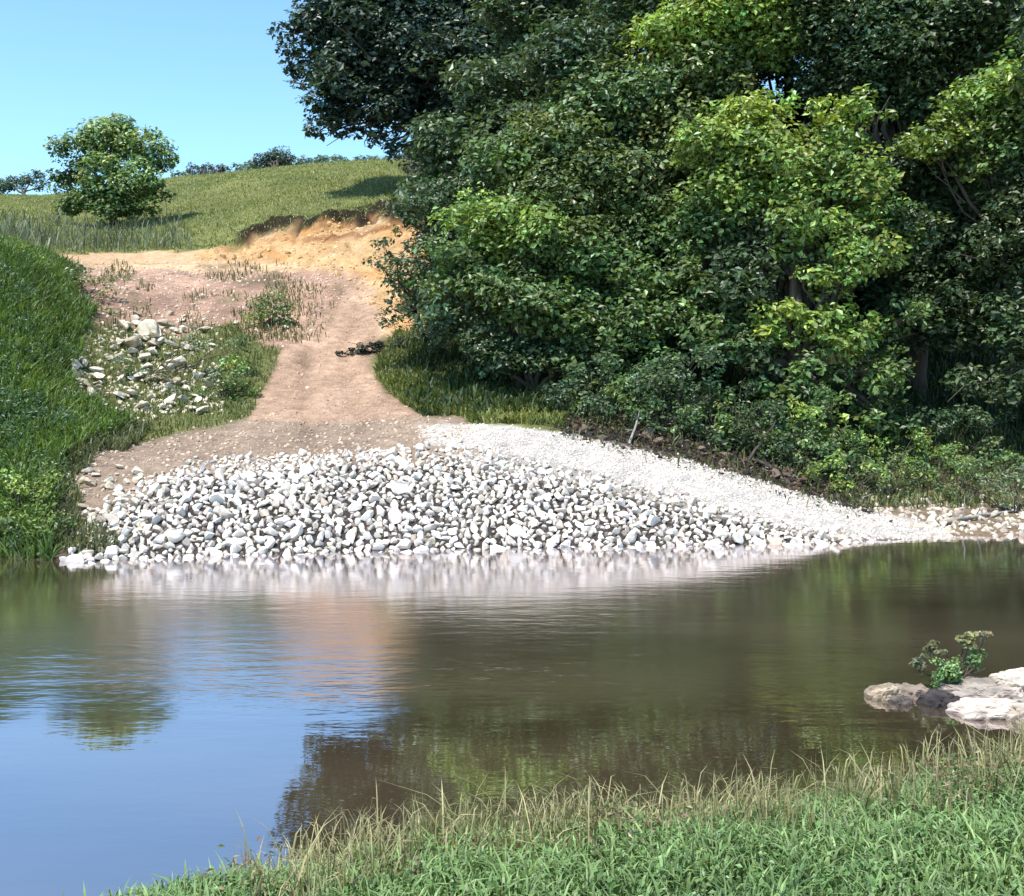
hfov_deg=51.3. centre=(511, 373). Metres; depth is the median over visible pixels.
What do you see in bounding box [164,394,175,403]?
boulder
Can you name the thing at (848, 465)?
shrub
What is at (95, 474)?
boulder
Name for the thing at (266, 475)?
riprap rock
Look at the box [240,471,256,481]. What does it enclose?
riprap rock
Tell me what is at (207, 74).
sky
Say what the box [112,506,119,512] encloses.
riprap rock
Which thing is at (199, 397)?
boulder
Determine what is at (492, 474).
riprap rock
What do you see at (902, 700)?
ledge stone
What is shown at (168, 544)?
riprap rock
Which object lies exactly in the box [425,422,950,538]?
gravel bank
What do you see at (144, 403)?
boulder
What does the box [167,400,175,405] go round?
boulder
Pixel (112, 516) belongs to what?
riprap rock
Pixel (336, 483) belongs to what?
riprap rock
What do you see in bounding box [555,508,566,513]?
riprap rock
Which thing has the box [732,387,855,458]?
shrub
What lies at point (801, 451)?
shrub
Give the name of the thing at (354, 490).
riprap rock
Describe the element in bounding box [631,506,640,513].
riprap rock
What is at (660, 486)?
riprap rock
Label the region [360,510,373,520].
riprap rock
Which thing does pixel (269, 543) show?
riprap rock
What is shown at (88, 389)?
boulder
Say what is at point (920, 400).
undergrowth
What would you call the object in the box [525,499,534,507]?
riprap rock
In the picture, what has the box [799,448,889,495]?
shrub
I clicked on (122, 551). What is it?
boulder
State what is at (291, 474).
riprap rock
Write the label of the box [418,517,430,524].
riprap rock
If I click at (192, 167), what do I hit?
distant bush
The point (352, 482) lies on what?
riprap rock
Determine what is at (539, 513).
riprap rock
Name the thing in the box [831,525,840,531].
riprap rock
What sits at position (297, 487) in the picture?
riprap rock
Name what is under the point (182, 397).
boulder
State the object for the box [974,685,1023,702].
ledge stone
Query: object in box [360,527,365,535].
riprap rock
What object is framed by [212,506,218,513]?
riprap rock
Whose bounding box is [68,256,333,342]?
sparse grass
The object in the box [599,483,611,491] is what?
riprap rock
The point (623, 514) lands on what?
riprap rock
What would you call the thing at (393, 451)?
riprap rock
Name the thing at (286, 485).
riprap rock
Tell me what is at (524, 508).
riprap rock
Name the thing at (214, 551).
riprap rock
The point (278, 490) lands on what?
riprap rock
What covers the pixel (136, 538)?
boulder
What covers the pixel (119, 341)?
boulder
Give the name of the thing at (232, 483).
riprap rock
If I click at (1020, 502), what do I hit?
shrub
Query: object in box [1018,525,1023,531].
boulder
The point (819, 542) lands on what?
riprap rock
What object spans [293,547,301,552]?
riprap rock
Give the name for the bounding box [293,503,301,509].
riprap rock
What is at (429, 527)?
riprap rock
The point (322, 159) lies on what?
distant wood
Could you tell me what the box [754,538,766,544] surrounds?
riprap rock
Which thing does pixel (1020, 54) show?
background tree
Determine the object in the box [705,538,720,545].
riprap rock
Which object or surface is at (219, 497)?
riprap rock
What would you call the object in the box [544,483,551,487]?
riprap rock
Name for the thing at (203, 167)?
distant bush
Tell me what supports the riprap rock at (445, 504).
on the hillside
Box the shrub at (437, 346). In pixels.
[427,332,515,371]
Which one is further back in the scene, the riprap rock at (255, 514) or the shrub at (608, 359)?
the shrub at (608, 359)
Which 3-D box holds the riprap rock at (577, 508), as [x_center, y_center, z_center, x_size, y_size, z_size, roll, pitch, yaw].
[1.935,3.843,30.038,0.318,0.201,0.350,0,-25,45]
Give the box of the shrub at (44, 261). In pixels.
[0,236,49,268]
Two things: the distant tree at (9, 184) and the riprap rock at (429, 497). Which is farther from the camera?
the distant tree at (9, 184)
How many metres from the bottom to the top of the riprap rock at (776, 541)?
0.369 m
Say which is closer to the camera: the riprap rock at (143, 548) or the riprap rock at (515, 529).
the riprap rock at (143, 548)
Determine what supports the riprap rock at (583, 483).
on the hillside
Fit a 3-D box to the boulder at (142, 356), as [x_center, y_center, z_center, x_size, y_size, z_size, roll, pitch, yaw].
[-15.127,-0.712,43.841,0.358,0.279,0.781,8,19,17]
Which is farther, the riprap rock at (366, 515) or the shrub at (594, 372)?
the shrub at (594, 372)
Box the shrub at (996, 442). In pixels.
[940,436,1020,484]
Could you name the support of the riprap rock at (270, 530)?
on the hillside
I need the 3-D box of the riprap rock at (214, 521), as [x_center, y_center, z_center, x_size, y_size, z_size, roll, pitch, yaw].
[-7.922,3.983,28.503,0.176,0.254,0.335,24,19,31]
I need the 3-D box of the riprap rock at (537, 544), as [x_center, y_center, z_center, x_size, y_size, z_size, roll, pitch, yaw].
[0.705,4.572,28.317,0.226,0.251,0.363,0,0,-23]
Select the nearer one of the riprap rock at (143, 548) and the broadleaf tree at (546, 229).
the riprap rock at (143, 548)
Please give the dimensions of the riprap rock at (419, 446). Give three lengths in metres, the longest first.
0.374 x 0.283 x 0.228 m
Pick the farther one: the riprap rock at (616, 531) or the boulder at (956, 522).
the boulder at (956, 522)
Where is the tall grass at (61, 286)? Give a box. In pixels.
[0,231,145,559]
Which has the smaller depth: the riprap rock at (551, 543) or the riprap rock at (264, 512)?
the riprap rock at (551, 543)
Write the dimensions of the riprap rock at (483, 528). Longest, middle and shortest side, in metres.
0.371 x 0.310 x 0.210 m
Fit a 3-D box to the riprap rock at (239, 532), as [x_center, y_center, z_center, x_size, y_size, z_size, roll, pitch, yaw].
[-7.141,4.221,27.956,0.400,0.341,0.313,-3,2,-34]
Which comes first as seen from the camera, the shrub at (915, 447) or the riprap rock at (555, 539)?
the riprap rock at (555, 539)
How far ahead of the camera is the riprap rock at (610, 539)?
28.60 m
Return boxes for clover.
[124,764,1023,895]
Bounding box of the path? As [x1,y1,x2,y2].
[230,266,527,489]
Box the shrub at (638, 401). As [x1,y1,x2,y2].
[601,377,686,422]
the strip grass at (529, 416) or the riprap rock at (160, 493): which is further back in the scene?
the strip grass at (529, 416)
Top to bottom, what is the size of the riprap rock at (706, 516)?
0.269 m
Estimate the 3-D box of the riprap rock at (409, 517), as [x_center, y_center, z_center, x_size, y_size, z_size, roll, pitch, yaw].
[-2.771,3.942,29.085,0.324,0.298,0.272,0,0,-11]
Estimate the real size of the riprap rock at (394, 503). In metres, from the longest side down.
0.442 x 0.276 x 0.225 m
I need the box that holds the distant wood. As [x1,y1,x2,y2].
[170,153,409,176]
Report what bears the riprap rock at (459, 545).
in the water
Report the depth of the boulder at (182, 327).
48.59 m
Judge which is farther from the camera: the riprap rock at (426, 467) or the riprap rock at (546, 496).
the riprap rock at (426, 467)
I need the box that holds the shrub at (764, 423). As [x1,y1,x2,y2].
[729,406,808,455]
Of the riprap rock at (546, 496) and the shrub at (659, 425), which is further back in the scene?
the shrub at (659, 425)
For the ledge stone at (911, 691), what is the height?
0.396 m
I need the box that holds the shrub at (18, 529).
[0,513,77,553]
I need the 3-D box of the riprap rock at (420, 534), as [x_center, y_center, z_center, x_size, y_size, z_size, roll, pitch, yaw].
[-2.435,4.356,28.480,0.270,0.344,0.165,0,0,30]
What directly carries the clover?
on the bank at (695, 884)
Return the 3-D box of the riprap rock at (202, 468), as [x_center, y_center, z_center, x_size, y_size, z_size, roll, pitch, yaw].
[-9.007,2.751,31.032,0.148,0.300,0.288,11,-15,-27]
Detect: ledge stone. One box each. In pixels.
[864,683,903,700]
[887,682,928,698]
[887,695,913,705]
[916,689,960,709]
[933,676,997,697]
[945,697,1018,719]
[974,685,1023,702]
[988,667,1023,689]
[1006,703,1023,722]
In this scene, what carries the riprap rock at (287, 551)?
on the hillside
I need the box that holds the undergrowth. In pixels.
[399,304,1023,471]
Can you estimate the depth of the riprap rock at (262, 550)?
27.18 m
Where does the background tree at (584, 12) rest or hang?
on the hillside
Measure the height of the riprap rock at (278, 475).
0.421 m
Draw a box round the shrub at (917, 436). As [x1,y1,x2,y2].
[837,429,931,487]
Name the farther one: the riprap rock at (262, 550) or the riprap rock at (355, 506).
the riprap rock at (355, 506)
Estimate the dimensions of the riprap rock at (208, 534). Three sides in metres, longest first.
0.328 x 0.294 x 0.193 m
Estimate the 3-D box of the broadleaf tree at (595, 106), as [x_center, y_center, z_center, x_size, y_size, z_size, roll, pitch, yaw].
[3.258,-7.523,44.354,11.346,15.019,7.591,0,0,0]
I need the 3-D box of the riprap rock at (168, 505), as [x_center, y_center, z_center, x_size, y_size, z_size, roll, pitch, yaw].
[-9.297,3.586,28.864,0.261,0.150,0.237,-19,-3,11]
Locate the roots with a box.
[562,406,870,505]
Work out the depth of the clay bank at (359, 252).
63.87 m
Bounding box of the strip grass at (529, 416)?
[375,368,568,425]
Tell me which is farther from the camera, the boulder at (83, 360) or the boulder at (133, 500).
the boulder at (83, 360)
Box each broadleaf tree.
[266,0,578,183]
[398,151,703,396]
[454,13,715,367]
[584,0,811,362]
[644,83,954,440]
[764,0,1023,392]
[888,30,1023,407]
[1004,0,1023,92]
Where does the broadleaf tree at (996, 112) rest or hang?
on the hillside
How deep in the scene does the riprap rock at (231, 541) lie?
27.62 m
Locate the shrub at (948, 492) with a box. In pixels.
[919,454,1008,502]
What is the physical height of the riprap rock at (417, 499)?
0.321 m
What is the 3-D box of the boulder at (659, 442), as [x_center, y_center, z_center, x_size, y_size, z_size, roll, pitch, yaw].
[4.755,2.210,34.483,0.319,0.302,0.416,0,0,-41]
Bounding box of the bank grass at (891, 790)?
[217,703,1023,895]
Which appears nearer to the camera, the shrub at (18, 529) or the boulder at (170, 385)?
the shrub at (18, 529)
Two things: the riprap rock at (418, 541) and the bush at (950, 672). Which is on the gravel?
the riprap rock at (418, 541)
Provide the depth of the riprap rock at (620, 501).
30.20 m
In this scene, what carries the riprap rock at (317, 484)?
on the hillside
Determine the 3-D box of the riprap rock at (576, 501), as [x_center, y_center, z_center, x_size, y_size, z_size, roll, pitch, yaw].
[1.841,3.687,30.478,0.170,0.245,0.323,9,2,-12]
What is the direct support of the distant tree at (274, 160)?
on the hillside
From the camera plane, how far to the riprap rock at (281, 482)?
30.35 m
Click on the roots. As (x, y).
(770, 470)
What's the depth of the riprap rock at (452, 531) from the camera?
28.74 m
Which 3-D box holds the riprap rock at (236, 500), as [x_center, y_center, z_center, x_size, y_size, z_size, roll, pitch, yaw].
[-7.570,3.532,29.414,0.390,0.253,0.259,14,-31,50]
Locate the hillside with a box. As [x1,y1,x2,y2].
[0,160,1023,560]
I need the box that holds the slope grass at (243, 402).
[62,320,284,442]
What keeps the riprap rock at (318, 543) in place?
on the hillside
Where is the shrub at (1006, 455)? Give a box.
[955,448,1023,497]
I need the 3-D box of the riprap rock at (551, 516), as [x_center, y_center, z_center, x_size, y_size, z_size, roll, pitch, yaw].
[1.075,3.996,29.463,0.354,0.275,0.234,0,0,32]
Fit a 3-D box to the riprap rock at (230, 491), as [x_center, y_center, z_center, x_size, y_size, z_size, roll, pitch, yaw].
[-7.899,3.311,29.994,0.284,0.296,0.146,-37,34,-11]
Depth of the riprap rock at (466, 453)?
32.20 m
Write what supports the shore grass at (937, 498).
on the hillside
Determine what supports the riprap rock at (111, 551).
on the hillside
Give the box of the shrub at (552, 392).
[541,364,597,417]
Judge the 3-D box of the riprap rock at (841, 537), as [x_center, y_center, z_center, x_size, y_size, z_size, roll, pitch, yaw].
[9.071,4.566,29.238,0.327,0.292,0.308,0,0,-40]
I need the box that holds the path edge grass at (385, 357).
[373,326,461,406]
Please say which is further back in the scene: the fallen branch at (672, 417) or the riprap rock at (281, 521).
the fallen branch at (672, 417)
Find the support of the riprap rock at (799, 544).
on the hillside
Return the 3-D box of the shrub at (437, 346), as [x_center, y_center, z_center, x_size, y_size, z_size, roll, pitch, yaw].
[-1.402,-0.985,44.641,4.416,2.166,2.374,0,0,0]
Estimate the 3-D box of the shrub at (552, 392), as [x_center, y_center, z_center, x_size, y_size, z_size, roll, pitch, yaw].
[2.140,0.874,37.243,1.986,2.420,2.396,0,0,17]
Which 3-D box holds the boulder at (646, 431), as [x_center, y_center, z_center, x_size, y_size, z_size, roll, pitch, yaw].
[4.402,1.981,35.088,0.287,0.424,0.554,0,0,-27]
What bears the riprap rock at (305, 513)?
on the hillside
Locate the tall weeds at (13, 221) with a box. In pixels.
[0,205,201,252]
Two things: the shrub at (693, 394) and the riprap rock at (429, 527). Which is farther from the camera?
the shrub at (693, 394)
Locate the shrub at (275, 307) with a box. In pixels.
[240,288,298,327]
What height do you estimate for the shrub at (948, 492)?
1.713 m
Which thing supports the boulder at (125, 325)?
on the hillside
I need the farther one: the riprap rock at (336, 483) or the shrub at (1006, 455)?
the shrub at (1006, 455)
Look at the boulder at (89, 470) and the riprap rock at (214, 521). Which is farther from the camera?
the boulder at (89, 470)
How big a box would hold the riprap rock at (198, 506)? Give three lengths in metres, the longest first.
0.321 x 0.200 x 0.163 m
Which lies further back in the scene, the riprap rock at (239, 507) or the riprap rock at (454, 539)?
the riprap rock at (239, 507)
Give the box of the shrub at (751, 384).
[700,377,777,420]
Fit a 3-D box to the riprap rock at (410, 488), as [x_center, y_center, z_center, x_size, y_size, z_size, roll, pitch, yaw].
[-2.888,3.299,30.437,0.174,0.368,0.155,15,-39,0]
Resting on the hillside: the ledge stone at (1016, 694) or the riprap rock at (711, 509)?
the riprap rock at (711, 509)
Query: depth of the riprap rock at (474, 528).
28.65 m
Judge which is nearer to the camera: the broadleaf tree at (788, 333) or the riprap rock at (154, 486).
the riprap rock at (154, 486)
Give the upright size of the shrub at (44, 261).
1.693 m
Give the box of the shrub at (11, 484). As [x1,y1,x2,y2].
[0,467,64,520]
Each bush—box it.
[185,161,199,174]
[197,162,212,175]
[208,163,226,174]
[908,629,992,688]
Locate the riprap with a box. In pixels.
[63,437,873,562]
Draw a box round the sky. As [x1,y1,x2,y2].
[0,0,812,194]
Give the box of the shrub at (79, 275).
[61,263,123,315]
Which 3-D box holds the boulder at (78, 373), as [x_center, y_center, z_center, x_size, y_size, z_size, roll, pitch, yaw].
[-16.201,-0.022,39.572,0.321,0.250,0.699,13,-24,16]
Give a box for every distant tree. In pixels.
[0,168,51,194]
[248,145,297,168]
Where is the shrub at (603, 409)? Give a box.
[579,376,653,425]
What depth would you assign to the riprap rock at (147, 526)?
27.77 m
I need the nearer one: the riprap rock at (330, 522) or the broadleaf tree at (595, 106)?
the riprap rock at (330, 522)
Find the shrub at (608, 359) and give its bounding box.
[551,351,647,403]
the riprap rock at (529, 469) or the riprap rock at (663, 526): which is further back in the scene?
the riprap rock at (529, 469)
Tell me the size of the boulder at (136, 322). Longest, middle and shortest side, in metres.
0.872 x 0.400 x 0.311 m
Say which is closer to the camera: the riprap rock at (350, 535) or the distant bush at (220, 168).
the riprap rock at (350, 535)
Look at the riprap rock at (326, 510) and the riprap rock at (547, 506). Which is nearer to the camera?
the riprap rock at (326, 510)
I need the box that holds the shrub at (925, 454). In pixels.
[900,439,970,489]
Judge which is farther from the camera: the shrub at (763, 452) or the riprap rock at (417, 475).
the shrub at (763, 452)
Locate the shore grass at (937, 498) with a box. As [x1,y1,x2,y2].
[828,427,1023,509]
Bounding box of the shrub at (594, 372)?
[559,362,636,390]
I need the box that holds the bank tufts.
[560,399,888,515]
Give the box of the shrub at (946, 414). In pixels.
[905,403,1016,459]
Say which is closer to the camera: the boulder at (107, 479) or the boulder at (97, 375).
the boulder at (107, 479)
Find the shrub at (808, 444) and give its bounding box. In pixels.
[758,413,837,474]
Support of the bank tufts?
on the gravel bank at (682, 477)
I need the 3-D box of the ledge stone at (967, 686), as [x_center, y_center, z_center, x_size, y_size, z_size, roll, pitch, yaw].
[6.820,4.652,15.398,1.397,0.477,0.928,0,0,0]
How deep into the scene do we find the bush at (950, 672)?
15.59 m
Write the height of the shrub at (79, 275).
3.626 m
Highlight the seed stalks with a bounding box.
[295,712,1023,895]
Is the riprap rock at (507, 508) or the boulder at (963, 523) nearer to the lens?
the riprap rock at (507, 508)
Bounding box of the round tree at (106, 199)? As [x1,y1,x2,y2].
[43,112,179,226]
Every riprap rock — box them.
[59,556,66,560]
[65,554,83,561]
[68,547,75,554]
[82,509,89,516]
[96,515,106,522]
[104,513,118,522]
[104,545,118,557]
[107,526,118,532]
[108,520,118,526]
[112,498,120,504]
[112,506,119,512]
[117,511,125,518]
[117,534,126,542]
[121,527,129,536]
[121,543,129,548]
[139,545,147,552]
[141,524,151,532]
[142,510,155,518]
[149,483,159,491]
[149,502,157,507]
[152,515,161,524]
[152,525,163,532]
[152,533,164,542]
[157,476,168,483]
[157,489,164,497]
[165,503,172,508]
[165,542,174,548]
[166,514,173,522]
[167,528,183,542]
[176,506,185,516]
[177,469,183,477]
[179,492,191,502]
[183,554,193,557]
[188,484,195,492]
[192,503,201,510]
[199,495,208,501]
[200,463,204,472]
[203,507,211,514]
[204,531,214,540]
[207,521,213,532]
[208,547,222,555]
[209,492,225,503]
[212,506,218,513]
[212,517,221,523]
[215,468,224,478]
[217,482,227,486]
[218,507,233,518]
[222,529,231,537]
[222,537,237,545]
[225,494,232,498]
[226,488,235,493]
[228,480,236,486]
[229,473,239,482]
[230,543,241,554]
[232,496,241,505]
[232,527,246,537]
[236,480,247,485]
[237,504,247,509]
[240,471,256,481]
[245,539,253,548]
[246,546,255,553]
[247,477,261,484]
[249,510,259,519]
[254,536,265,543]
[257,499,269,506]
[258,488,264,497]
[258,546,267,554]
[259,509,268,515]
[262,472,274,479]
[263,526,277,535]
[265,538,275,548]
[269,493,284,498]
[272,499,280,507]
[274,472,284,480]
[274,488,281,493]
[274,517,289,524]
[278,479,286,485]
[281,482,289,489]
[281,533,290,541]
[283,548,290,554]
[285,499,292,509]
[288,471,295,478]
[288,494,295,501]
[290,483,301,489]
[290,524,302,538]
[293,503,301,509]
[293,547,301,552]
[295,540,304,547]
[296,474,303,480]
[296,520,306,527]
[299,464,314,474]
[301,508,309,518]
[305,485,312,490]
[306,535,313,543]
[313,459,322,465]
[313,478,326,487]
[315,492,326,501]
[315,540,323,545]
[317,531,324,540]
[320,496,328,505]
[321,507,331,513]
[327,519,333,526]
[332,480,340,485]
[332,500,341,506]
[335,508,342,515]
[335,517,344,525]
[335,524,341,532]
[345,529,354,543]
[347,479,356,485]
[348,500,362,511]
[351,488,358,492]
[354,545,363,550]
[356,539,363,546]
[357,494,367,501]
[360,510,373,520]
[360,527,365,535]
[362,481,369,488]
[363,532,372,539]
[364,546,371,551]
[368,471,379,478]
[369,492,380,501]
[370,482,377,487]
[372,542,384,549]
[377,506,384,515]
[381,446,397,457]
[385,454,395,461]
[388,508,401,523]
[390,499,398,508]
[391,481,408,494]
[395,538,410,549]
[396,456,407,464]
[404,513,414,521]
[408,484,413,491]
[410,534,415,541]
[411,472,422,479]
[412,525,422,532]
[413,546,428,550]
[414,495,421,503]
[414,537,422,545]
[415,443,422,451]
[415,460,426,466]
[417,530,424,538]
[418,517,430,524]
[419,481,428,487]
[421,502,430,506]
[423,464,429,470]
[424,524,436,530]
[427,492,432,501]
[433,465,441,470]
[440,536,450,539]
[442,477,452,483]
[442,501,448,507]
[446,442,456,448]
[447,527,457,534]
[449,506,458,511]
[449,536,457,543]
[450,485,461,489]
[454,542,464,548]
[455,477,461,484]
[462,450,471,456]
[463,492,469,500]
[465,469,471,477]
[465,527,470,537]
[471,521,477,532]
[480,522,487,531]
[482,506,489,514]
[482,542,489,550]
[486,449,492,459]
[488,477,496,484]
[489,472,495,477]
[494,485,504,491]
[495,460,505,466]
[496,526,507,537]
[498,480,506,487]
[505,487,512,497]
[505,505,512,511]
[505,535,513,543]
[508,523,525,537]
[511,518,522,524]
[517,505,527,512]
[518,512,527,518]
[525,467,533,471]
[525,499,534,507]
[533,541,541,547]
[534,497,542,503]
[535,508,545,516]
[536,489,545,494]
[541,493,550,500]
[543,502,550,509]
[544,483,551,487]
[546,513,556,519]
[546,540,556,547]
[548,526,556,532]
[550,535,560,543]
[554,492,563,500]
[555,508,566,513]
[555,520,563,528]
[556,512,563,519]
[560,540,570,546]
[564,521,571,526]
[565,470,571,475]
[573,498,578,504]
[574,505,585,511]
[575,521,583,527]
[579,478,588,488]
[581,490,588,496]
[594,541,604,546]
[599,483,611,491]
[605,536,613,542]
[612,528,619,534]
[614,498,625,505]
[616,511,629,519]
[625,530,636,542]
[628,499,636,506]
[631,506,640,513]
[635,541,643,546]
[640,536,647,542]
[643,510,652,515]
[646,514,660,525]
[646,541,655,546]
[657,484,663,489]
[658,528,663,536]
[659,524,666,529]
[662,497,669,505]
[666,528,677,535]
[676,540,685,546]
[677,530,684,537]
[694,528,702,534]
[703,504,716,513]
[703,512,709,519]
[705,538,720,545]
[713,525,727,537]
[732,532,743,543]
[748,527,759,536]
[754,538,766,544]
[770,537,781,544]
[791,537,803,542]
[794,542,803,545]
[813,538,828,544]
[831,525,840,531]
[837,534,845,541]
[840,538,851,543]
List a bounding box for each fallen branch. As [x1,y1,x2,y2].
[626,410,639,443]
[668,390,703,420]
[745,457,795,478]
[746,420,775,459]
[938,496,1013,523]
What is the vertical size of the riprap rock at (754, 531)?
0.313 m
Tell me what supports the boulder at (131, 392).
on the hillside
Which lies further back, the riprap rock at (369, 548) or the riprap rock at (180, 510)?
the riprap rock at (180, 510)
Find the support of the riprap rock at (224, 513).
on the hillside
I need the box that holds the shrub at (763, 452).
[721,399,787,462]
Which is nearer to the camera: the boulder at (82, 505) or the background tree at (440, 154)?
the boulder at (82, 505)
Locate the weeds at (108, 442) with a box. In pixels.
[24,415,163,554]
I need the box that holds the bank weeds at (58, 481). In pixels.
[0,256,120,555]
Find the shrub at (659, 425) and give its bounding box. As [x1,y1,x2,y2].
[627,375,707,436]
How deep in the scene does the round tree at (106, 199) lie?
86.12 m
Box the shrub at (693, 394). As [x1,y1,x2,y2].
[655,381,725,423]
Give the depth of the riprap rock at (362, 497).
29.74 m
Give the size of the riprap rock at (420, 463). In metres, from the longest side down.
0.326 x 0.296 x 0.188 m
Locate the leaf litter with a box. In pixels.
[545,399,894,521]
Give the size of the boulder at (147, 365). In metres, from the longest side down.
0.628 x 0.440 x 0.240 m
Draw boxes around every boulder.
[70,363,79,368]
[72,367,80,376]
[75,503,89,508]
[76,378,91,386]
[78,357,87,366]
[78,476,88,481]
[78,550,93,554]
[81,467,94,472]
[84,479,96,486]
[87,387,94,395]
[89,366,104,371]
[91,472,100,475]
[93,372,104,378]
[104,476,113,482]
[105,480,115,488]
[110,344,117,350]
[110,353,123,361]
[112,491,123,496]
[113,391,125,398]
[116,339,124,344]
[116,497,128,502]
[118,548,127,553]
[120,323,128,328]
[122,336,138,347]
[123,478,129,483]
[125,389,137,395]
[127,347,138,353]
[128,497,137,504]
[128,536,138,541]
[128,551,140,558]
[131,467,143,474]
[132,476,142,479]
[133,320,141,325]
[133,372,148,378]
[134,401,150,408]
[136,521,143,528]
[137,319,160,338]
[139,353,150,359]
[142,363,152,369]
[147,339,159,347]
[147,348,157,355]
[157,319,174,325]
[158,337,163,344]
[162,377,174,383]
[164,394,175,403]
[165,363,174,371]
[166,356,186,367]
[166,382,173,389]
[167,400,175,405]
[168,340,179,347]
[172,377,180,384]
[177,395,189,401]
[179,325,186,330]
[184,344,195,349]
[193,372,204,379]
[194,395,201,401]
[196,405,208,411]
[197,326,210,331]
[203,381,213,387]
[578,424,590,431]
[641,427,653,438]
[654,437,662,445]
[697,445,704,449]
[772,468,780,477]
[797,478,807,484]
[928,514,937,518]
[932,520,939,526]
[942,526,951,532]
[946,517,960,525]
[958,521,966,526]
[1017,511,1023,518]
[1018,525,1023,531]
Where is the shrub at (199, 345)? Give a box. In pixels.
[106,328,251,393]
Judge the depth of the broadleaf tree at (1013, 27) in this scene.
37.51 m
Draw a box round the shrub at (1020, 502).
[974,464,1023,513]
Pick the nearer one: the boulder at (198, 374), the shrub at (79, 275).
the boulder at (198, 374)
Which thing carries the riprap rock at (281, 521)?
on the hillside
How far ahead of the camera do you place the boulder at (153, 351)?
44.70 m
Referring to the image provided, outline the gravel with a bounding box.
[71,214,1023,559]
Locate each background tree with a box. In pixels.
[380,96,561,314]
[439,0,679,310]
[568,0,808,314]
[749,7,929,313]
[835,0,1023,324]
[994,39,1022,312]
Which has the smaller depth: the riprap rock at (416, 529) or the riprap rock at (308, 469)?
the riprap rock at (416, 529)
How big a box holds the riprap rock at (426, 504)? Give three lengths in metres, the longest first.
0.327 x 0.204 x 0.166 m
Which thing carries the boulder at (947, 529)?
on the hillside
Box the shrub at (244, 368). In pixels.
[180,354,260,400]
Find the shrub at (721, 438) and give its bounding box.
[673,384,748,449]
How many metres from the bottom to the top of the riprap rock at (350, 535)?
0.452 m
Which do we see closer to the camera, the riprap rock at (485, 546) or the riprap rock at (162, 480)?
the riprap rock at (485, 546)
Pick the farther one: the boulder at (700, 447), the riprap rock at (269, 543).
the boulder at (700, 447)
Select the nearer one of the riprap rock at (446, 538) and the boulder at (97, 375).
the riprap rock at (446, 538)
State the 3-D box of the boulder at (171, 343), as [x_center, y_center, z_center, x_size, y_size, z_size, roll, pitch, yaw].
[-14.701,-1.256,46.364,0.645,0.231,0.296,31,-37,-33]
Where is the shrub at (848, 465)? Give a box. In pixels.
[794,426,869,482]
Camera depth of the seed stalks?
9.36 m
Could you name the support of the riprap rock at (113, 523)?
on the hillside
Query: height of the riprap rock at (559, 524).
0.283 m
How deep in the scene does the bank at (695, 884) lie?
7.92 m
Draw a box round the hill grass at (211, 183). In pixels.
[0,158,465,254]
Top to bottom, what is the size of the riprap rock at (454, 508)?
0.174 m
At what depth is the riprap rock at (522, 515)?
29.51 m
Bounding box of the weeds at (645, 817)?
[202,746,1022,895]
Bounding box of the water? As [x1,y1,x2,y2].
[0,535,1023,895]
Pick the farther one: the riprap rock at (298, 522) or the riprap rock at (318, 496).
the riprap rock at (318, 496)
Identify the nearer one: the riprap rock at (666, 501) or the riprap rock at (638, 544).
the riprap rock at (638, 544)
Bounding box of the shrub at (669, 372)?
[621,343,728,427]
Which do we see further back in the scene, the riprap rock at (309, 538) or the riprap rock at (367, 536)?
the riprap rock at (367, 536)
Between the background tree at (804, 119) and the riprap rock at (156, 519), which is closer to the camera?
the riprap rock at (156, 519)
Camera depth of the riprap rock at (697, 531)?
29.14 m
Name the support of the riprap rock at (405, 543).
on the hillside
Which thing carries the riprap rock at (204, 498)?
on the hillside
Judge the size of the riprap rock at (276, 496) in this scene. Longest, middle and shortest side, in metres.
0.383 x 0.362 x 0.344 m
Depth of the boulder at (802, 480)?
33.34 m
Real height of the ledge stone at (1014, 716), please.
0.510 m
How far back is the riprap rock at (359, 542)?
27.99 m
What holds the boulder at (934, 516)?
on the hillside
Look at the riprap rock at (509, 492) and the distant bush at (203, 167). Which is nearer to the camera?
the riprap rock at (509, 492)
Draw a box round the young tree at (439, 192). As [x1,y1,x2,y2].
[362,169,494,339]
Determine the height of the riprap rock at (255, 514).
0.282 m
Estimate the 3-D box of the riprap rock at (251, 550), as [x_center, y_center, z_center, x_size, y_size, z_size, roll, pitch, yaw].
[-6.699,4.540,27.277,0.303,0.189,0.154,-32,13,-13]
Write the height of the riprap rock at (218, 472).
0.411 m
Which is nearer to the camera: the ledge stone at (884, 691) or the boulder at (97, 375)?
the ledge stone at (884, 691)
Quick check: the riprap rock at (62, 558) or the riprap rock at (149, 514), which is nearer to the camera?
the riprap rock at (62, 558)
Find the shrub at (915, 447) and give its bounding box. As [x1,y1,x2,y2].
[879,427,967,470]
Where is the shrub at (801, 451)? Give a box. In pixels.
[756,426,843,470]
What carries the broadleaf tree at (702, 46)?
on the hillside
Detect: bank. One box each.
[197,200,429,340]
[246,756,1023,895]
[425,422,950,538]
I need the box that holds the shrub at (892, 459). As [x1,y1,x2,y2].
[854,445,929,497]
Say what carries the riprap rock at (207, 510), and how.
on the hillside
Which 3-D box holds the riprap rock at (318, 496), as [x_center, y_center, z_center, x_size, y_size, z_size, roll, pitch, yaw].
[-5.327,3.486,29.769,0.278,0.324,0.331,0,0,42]

